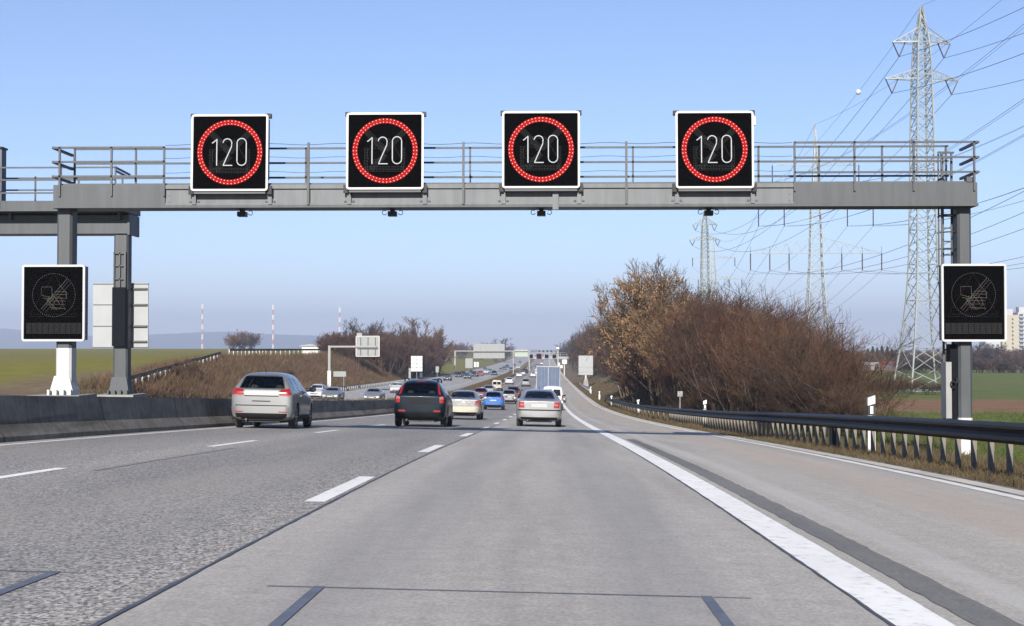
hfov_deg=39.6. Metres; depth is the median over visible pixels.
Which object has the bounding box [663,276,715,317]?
bare tree
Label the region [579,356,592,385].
direction sign
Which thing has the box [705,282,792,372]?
shrub
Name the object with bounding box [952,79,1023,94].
power cable
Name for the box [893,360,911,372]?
hedge bush
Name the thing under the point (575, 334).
bare tree
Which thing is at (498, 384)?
delivery van
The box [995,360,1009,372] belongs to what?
hedge bush
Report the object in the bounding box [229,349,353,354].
guard rail
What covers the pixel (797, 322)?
shrub
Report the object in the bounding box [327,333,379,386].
cantilever sign
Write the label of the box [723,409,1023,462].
field grass
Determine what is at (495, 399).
hatchback car
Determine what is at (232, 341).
bare tree
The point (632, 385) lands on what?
shrub
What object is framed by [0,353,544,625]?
carriageway
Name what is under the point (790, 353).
shrub
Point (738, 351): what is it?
shrub
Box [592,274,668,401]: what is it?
leafy tree
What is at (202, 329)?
radio mast
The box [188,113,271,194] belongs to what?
speed sign
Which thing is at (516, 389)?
estate car
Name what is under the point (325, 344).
shrub
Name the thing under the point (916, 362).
hedge bush
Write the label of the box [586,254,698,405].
leafy tree
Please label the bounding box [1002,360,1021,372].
hedge bush
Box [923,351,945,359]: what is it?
bare tree
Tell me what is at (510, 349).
bare tree
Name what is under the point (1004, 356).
bare tree
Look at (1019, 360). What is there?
hedge bush
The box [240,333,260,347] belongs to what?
bare tree
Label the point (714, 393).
shrub
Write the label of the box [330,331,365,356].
shrub
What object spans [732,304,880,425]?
shrub
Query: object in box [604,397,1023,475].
guard rail
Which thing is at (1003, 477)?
verge grass
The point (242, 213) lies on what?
traffic detector
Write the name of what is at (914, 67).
power cable
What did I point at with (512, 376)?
concrete barrier
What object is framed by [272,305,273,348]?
radio mast
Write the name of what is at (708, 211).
traffic detector
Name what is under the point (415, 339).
bare tree
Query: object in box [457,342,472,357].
bare tree
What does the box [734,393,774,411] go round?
shrub
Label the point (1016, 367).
hedge bush
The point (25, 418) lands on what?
concrete barrier
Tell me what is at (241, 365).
embankment scrub
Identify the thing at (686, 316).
shrub
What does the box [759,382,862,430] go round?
shrub
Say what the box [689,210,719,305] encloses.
power pylon
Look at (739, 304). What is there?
shrub
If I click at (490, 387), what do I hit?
saloon car
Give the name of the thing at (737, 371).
shrub
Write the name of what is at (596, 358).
shrub
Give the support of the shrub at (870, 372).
on the ground at (24, 372)
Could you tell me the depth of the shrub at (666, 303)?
143.29 m
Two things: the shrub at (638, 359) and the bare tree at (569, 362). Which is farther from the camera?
the bare tree at (569, 362)
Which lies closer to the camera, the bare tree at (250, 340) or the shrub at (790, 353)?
the shrub at (790, 353)
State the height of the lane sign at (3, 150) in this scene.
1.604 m
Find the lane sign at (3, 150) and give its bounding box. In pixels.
[0,147,7,200]
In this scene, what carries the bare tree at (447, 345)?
on the ground at (24, 372)
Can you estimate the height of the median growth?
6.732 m
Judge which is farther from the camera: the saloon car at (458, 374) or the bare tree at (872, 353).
the bare tree at (872, 353)
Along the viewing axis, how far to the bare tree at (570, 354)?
518.48 m
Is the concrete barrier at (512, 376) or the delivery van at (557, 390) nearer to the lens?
the delivery van at (557, 390)
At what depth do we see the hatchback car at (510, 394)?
145.96 m
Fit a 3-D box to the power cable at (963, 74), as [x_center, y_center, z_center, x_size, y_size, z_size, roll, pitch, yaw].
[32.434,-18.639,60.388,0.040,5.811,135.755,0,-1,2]
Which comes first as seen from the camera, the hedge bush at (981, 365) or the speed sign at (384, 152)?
the speed sign at (384, 152)
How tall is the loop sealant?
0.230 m
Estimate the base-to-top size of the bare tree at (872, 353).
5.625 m
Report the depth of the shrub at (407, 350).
306.10 m
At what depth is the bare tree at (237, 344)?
569.21 m
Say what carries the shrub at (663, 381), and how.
on the ground at (24, 372)
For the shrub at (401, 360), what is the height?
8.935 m
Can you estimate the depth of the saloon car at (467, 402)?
67.56 m
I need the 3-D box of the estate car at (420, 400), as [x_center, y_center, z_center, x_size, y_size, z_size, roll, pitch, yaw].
[-3.008,3.090,49.271,2.204,1.649,4.500,1,-4,1]
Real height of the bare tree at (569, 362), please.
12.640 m
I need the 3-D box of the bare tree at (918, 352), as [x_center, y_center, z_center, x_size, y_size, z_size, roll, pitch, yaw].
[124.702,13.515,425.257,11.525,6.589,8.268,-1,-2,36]
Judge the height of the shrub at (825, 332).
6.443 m
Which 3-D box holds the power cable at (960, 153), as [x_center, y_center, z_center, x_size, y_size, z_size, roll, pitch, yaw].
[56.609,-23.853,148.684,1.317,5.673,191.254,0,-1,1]
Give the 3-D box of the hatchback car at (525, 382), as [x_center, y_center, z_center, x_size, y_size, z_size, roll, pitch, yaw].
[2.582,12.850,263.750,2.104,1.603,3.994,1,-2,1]
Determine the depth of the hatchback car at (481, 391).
158.22 m
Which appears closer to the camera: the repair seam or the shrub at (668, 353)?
the repair seam
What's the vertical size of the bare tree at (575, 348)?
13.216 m
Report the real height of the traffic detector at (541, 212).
0.153 m
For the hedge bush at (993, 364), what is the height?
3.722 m
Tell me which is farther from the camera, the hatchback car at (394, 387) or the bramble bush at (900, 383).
the hatchback car at (394, 387)
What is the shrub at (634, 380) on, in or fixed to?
on the ground at (24, 372)
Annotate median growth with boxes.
[174,370,518,399]
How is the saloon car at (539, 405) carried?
on the slow lane
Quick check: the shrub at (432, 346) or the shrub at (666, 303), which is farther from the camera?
the shrub at (432, 346)
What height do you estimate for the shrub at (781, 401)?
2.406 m
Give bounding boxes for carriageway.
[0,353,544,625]
[312,352,536,399]
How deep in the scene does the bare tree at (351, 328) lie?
300.38 m
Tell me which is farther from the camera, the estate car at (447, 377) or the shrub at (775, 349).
the estate car at (447, 377)
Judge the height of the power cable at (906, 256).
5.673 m
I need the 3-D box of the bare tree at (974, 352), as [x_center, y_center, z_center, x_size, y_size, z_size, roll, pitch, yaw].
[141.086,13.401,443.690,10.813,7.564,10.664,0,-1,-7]
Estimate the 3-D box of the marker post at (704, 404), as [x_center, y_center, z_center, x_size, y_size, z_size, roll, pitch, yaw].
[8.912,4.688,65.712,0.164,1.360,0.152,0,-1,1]
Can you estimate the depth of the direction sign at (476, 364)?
340.11 m
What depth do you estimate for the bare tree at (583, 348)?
329.48 m
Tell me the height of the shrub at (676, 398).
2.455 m
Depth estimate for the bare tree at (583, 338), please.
349.98 m
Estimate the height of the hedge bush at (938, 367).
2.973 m
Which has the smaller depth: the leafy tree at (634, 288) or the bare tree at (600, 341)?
the leafy tree at (634, 288)
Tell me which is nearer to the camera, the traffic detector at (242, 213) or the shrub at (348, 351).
the traffic detector at (242, 213)
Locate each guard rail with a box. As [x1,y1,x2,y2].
[131,352,220,382]
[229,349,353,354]
[305,378,410,391]
[579,382,589,391]
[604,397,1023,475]
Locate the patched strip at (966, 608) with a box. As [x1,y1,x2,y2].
[627,439,1023,625]
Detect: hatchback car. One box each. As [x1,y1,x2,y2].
[389,382,402,392]
[473,388,487,398]
[481,391,507,409]
[502,390,519,403]
[521,379,529,386]
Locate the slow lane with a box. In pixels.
[97,353,890,625]
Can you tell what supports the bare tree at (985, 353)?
on the ground at (24, 372)
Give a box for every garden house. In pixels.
[865,362,878,369]
[881,362,894,369]
[998,366,1020,372]
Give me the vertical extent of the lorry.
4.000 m
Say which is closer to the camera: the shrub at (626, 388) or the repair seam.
the repair seam
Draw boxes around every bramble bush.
[870,374,914,396]
[873,374,913,393]
[892,379,925,393]
[913,379,940,394]
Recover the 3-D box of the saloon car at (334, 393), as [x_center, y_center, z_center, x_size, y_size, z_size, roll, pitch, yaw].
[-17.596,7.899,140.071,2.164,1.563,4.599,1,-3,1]
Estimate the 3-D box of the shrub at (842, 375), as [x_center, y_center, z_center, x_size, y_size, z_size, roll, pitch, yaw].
[11.900,2.552,52.819,4.788,4.245,3.720,0,-2,-18]
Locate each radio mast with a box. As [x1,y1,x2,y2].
[201,304,202,348]
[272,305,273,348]
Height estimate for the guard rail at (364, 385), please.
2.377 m
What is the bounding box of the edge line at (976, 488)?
[0,358,1023,499]
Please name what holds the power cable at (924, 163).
attached to the power pylon at (819, 218)
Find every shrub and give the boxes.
[166,357,206,377]
[166,365,188,377]
[186,360,207,369]
[278,369,294,375]
[311,332,336,353]
[321,332,347,352]
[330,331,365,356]
[333,331,372,365]
[365,328,385,364]
[369,333,409,373]
[381,332,427,375]
[382,331,427,350]
[385,334,428,370]
[386,334,422,371]
[412,339,447,374]
[412,344,448,376]
[413,334,448,375]
[425,336,443,374]
[588,346,602,373]
[594,342,635,396]
[602,357,646,399]
[606,354,648,401]
[608,286,727,387]
[619,343,701,403]
[620,351,663,403]
[629,282,760,409]
[631,285,753,407]
[635,351,710,405]
[646,383,699,408]
[648,279,808,410]
[654,277,830,410]
[658,289,825,411]
[672,284,777,330]
[680,279,808,382]
[681,384,720,409]
[681,395,715,408]
[687,291,826,377]
[687,370,749,410]
[699,302,835,411]
[699,382,746,410]
[701,303,781,384]
[702,389,753,410]
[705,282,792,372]
[707,304,873,411]
[711,381,763,411]
[719,302,839,392]
[725,308,925,429]
[729,381,775,411]
[731,389,773,411]
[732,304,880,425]
[734,302,821,389]
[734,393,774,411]
[740,304,824,336]
[746,349,919,434]
[756,371,881,431]
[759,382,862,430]
[760,379,861,426]
[769,331,892,429]
[780,386,875,435]
[790,320,862,364]
[797,320,844,350]
[807,348,890,395]
[813,375,920,437]
[824,363,881,402]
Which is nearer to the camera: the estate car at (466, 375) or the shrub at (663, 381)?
the shrub at (663, 381)
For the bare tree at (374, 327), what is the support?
on the ground at (24, 372)
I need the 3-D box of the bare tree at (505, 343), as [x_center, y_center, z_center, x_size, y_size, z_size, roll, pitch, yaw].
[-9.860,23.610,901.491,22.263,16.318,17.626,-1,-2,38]
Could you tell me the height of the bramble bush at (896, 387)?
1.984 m
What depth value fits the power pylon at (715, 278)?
498.70 m
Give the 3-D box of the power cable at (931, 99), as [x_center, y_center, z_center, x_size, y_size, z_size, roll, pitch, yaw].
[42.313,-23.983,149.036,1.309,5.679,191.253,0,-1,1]
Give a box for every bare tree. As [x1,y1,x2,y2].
[222,334,244,348]
[226,334,242,348]
[232,329,256,348]
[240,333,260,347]
[241,332,264,348]
[342,316,372,338]
[363,318,384,335]
[385,321,414,340]
[396,325,431,373]
[399,316,456,374]
[419,325,458,373]
[451,342,471,358]
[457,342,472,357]
[483,338,509,361]
[501,340,514,361]
[558,344,567,365]
[560,339,575,367]
[562,337,579,365]
[562,342,577,370]
[567,327,595,378]
[567,333,582,376]
[571,328,592,355]
[577,318,599,374]
[583,296,626,395]
[584,326,608,372]
[592,313,624,363]
[610,289,668,400]
[611,267,687,307]
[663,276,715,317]
[866,349,890,361]
[885,350,912,360]
[888,350,911,368]
[915,347,939,367]
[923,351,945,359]
[972,342,1007,363]
[972,345,982,360]
[991,346,1019,362]
[1005,350,1023,361]
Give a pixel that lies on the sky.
(74, 73)
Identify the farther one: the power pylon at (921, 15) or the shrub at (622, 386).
the shrub at (622, 386)
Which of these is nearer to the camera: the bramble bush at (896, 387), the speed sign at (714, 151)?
the speed sign at (714, 151)
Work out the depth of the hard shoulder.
13.56 m
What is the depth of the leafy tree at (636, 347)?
119.94 m
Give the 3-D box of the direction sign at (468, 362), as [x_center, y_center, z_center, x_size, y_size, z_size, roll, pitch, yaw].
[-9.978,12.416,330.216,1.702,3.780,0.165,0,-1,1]
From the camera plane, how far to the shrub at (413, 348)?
323.19 m
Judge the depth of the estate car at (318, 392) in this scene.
148.35 m
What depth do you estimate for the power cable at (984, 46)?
117.91 m
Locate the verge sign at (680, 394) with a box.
[678,391,682,407]
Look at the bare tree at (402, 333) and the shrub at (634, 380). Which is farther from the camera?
the bare tree at (402, 333)
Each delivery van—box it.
[492,380,503,390]
[544,386,565,409]
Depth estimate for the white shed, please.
331.13 m
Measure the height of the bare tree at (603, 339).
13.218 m
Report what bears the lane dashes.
on the carriageway at (123, 536)
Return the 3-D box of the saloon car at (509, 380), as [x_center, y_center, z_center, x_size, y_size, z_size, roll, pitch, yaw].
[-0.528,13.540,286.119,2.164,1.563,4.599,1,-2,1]
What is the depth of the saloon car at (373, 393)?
136.58 m
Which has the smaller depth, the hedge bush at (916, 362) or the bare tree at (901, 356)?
the hedge bush at (916, 362)
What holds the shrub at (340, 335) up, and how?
on the ground at (24, 372)
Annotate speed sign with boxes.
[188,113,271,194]
[343,112,426,192]
[499,110,582,191]
[536,354,541,358]
[672,110,756,191]
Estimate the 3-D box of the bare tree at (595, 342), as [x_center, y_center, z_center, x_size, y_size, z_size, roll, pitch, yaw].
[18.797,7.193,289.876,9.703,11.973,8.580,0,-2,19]
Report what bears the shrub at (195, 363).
on the ground at (24, 372)
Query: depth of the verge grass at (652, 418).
125.57 m
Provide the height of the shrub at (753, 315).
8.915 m
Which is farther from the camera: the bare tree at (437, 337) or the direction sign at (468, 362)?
the bare tree at (437, 337)
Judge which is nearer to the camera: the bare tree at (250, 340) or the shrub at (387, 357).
the shrub at (387, 357)
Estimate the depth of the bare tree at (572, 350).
458.54 m
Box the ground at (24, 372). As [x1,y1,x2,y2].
[0,349,1023,482]
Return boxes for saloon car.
[321,386,344,399]
[362,386,384,399]
[449,387,487,419]
[455,372,462,376]
[481,385,496,390]
[504,377,513,383]
[512,387,566,426]
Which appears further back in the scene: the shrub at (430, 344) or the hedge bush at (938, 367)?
the shrub at (430, 344)
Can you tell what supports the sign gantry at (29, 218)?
on the ground at (24, 372)
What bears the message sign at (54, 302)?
attached to the sign gantry at (941, 193)
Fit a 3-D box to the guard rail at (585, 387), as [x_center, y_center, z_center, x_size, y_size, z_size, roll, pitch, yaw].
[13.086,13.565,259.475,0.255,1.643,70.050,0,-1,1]
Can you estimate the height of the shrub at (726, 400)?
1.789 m
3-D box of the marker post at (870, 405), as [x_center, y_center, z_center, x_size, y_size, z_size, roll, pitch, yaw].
[7.895,2.490,31.270,0.164,1.360,0.152,0,-1,1]
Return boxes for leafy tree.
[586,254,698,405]
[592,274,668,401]
[622,296,699,405]
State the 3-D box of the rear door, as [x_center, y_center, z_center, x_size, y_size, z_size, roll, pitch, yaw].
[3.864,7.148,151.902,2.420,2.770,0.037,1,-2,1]
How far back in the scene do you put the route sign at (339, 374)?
195.49 m
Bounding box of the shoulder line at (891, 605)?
[549,362,954,625]
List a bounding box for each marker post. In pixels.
[703,400,706,422]
[867,395,875,450]
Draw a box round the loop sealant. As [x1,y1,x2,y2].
[0,570,749,625]
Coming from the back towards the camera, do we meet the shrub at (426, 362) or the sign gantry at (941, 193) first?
the shrub at (426, 362)
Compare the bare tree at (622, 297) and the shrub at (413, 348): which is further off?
the shrub at (413, 348)
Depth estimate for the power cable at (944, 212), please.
184.01 m
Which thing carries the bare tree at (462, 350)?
on the ground at (24, 372)
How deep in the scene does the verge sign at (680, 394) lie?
83.69 m
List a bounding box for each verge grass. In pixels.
[572,377,795,428]
[683,425,1023,489]
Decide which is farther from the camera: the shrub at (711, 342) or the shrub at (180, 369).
the shrub at (180, 369)
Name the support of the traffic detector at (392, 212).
attached to the sign gantry at (941, 193)
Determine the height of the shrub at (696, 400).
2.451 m
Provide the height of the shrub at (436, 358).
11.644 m
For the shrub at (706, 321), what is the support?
on the ground at (24, 372)
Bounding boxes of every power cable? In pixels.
[695,57,898,233]
[698,93,891,250]
[716,58,943,233]
[720,9,918,210]
[721,99,947,251]
[751,191,1023,273]
[766,102,1022,225]
[770,212,1023,273]
[774,100,1021,225]
[775,28,1022,181]
[776,24,1023,181]
[787,136,1023,225]
[789,228,1023,273]
[801,134,1023,225]
[816,0,1000,123]
[867,188,1021,225]
[868,126,1022,180]
[895,53,1023,92]
[899,7,1023,56]
[945,33,1022,57]
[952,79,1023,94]
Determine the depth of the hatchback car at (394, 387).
192.03 m
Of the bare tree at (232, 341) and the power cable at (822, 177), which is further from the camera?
the bare tree at (232, 341)
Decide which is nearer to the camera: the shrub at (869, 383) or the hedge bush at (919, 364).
the shrub at (869, 383)
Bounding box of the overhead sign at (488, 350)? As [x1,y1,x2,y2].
[454,344,529,373]
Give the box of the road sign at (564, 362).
[560,360,566,375]
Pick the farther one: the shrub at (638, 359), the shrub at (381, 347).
the shrub at (381, 347)
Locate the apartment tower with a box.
[980,307,1023,353]
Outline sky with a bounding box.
[0,0,1023,349]
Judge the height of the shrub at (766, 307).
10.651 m
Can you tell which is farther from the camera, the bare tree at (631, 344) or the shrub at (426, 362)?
the shrub at (426, 362)
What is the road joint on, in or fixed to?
on the carriageway at (123, 536)
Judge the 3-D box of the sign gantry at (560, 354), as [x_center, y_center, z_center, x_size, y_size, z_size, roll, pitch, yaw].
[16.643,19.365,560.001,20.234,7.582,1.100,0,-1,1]
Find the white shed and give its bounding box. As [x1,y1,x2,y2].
[299,344,321,352]
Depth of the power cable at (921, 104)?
136.70 m
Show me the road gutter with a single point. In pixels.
(981, 484)
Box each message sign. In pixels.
[21,265,87,340]
[939,264,1006,341]
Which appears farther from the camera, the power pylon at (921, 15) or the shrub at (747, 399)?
the power pylon at (921, 15)
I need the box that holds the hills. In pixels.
[0,329,470,348]
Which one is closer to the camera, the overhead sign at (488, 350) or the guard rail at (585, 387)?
the guard rail at (585, 387)
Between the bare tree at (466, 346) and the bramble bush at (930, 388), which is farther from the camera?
the bare tree at (466, 346)
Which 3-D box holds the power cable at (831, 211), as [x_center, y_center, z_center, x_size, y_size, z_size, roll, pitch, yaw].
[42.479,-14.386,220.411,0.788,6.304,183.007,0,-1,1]
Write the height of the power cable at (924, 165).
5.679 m
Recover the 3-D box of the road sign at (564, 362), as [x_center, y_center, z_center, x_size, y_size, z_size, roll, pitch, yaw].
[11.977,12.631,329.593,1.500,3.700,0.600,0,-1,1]
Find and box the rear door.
[537,367,559,388]
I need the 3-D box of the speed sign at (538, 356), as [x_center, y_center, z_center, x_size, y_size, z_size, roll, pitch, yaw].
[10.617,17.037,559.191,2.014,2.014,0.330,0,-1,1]
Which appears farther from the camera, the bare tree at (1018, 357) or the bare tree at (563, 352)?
the bare tree at (563, 352)
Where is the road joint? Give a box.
[90,424,1022,625]
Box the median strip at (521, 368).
[3,366,525,442]
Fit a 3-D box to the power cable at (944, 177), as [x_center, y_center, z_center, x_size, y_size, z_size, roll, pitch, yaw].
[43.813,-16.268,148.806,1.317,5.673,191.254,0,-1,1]
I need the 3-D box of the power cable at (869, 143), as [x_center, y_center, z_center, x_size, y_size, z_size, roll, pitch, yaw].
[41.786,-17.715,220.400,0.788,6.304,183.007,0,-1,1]
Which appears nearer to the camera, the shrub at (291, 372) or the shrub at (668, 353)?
the shrub at (668, 353)
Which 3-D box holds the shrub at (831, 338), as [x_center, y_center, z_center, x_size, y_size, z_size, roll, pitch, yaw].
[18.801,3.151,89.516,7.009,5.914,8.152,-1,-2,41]
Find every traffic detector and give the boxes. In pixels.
[237,210,252,216]
[382,209,402,216]
[531,209,551,215]
[698,208,718,215]
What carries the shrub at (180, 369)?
on the ground at (24, 372)
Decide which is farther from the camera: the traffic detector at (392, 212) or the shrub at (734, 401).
the shrub at (734, 401)
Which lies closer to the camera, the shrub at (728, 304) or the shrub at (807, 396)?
the shrub at (807, 396)
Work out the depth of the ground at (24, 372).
155.92 m
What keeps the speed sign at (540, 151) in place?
attached to the sign gantry at (941, 193)
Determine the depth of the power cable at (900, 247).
139.93 m
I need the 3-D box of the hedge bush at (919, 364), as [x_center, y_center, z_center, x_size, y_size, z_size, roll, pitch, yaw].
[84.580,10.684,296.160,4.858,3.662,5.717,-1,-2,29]
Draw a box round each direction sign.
[93,283,148,347]
[411,356,421,378]
[465,358,472,367]
[474,362,478,374]
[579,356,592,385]
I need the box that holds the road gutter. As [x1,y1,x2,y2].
[554,361,1023,495]
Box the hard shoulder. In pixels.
[548,353,1023,625]
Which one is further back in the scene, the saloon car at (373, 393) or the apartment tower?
the apartment tower
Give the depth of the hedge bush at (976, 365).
290.32 m
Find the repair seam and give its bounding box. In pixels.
[93,447,237,469]
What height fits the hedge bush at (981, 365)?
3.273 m
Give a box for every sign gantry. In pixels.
[0,166,147,396]
[27,141,979,454]
[529,353,570,370]
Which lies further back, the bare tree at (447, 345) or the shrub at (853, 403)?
the bare tree at (447, 345)
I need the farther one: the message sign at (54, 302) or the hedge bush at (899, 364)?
the hedge bush at (899, 364)
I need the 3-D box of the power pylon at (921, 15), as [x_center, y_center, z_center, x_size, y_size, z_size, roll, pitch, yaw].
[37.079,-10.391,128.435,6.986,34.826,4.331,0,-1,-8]
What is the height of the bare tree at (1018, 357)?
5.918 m
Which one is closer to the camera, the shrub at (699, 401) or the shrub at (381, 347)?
the shrub at (699, 401)
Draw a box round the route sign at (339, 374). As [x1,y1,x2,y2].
[333,371,345,385]
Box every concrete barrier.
[0,395,393,442]
[491,370,520,384]
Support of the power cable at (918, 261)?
attached to the power pylon at (819, 218)
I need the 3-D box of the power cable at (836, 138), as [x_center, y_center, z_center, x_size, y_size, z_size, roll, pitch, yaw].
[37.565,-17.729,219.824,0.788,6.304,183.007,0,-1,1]
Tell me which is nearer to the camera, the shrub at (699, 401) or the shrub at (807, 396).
the shrub at (807, 396)
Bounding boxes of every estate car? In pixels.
[231,366,315,428]
[306,383,326,398]
[394,378,457,426]
[443,373,452,380]
[463,372,471,378]
[505,386,522,397]
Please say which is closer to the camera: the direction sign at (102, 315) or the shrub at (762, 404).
the direction sign at (102, 315)
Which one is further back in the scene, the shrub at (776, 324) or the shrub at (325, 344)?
the shrub at (325, 344)
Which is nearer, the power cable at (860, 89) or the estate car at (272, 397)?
the estate car at (272, 397)
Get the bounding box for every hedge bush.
[891,359,910,370]
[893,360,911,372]
[906,356,935,372]
[907,356,927,371]
[927,361,940,371]
[972,358,991,372]
[972,358,991,372]
[983,356,1002,371]
[985,361,995,371]
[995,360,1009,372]
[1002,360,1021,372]
[1006,357,1023,372]
[1011,362,1023,372]
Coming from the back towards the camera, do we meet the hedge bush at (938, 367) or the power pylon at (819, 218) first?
the hedge bush at (938, 367)
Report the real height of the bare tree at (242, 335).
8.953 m
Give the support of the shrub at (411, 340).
on the ground at (24, 372)
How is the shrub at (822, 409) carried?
on the ground at (24, 372)
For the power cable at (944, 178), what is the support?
hanging from the power pylon at (819, 218)
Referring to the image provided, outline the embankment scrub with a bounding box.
[78,350,415,398]
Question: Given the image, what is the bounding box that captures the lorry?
[536,366,559,388]
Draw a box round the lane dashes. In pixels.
[0,372,530,501]
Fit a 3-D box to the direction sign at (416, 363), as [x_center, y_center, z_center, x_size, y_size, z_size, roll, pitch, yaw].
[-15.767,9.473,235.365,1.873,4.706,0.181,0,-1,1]
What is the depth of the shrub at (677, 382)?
107.71 m
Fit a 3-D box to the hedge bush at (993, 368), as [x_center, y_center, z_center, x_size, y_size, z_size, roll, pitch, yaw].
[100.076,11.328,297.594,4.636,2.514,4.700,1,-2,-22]
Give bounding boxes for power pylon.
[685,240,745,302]
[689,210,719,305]
[750,124,881,341]
[885,6,957,391]
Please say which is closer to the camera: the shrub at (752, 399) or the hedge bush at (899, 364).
the shrub at (752, 399)
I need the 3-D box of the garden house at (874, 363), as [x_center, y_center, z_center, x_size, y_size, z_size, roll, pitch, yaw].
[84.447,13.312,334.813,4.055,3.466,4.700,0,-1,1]
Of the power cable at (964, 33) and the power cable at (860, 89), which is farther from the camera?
the power cable at (860, 89)
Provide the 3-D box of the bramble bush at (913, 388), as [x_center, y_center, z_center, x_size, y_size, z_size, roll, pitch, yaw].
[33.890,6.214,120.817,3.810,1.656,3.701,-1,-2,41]
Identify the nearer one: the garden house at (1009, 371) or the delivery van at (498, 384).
the delivery van at (498, 384)
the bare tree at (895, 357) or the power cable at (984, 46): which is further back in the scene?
the bare tree at (895, 357)
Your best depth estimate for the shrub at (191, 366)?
132.42 m
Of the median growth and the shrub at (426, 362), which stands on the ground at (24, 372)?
the shrub at (426, 362)
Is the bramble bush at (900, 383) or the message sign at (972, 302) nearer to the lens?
the message sign at (972, 302)
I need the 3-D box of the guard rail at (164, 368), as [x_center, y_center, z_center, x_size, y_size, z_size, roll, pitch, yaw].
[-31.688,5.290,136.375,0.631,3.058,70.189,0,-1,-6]
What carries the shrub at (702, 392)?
on the ground at (24, 372)
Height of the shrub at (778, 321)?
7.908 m
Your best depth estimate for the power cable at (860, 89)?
152.03 m
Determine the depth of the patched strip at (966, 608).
9.06 m
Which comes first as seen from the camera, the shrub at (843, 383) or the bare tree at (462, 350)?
the shrub at (843, 383)
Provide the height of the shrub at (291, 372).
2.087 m
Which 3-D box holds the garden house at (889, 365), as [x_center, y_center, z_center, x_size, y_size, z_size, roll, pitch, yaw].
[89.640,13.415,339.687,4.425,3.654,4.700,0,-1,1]

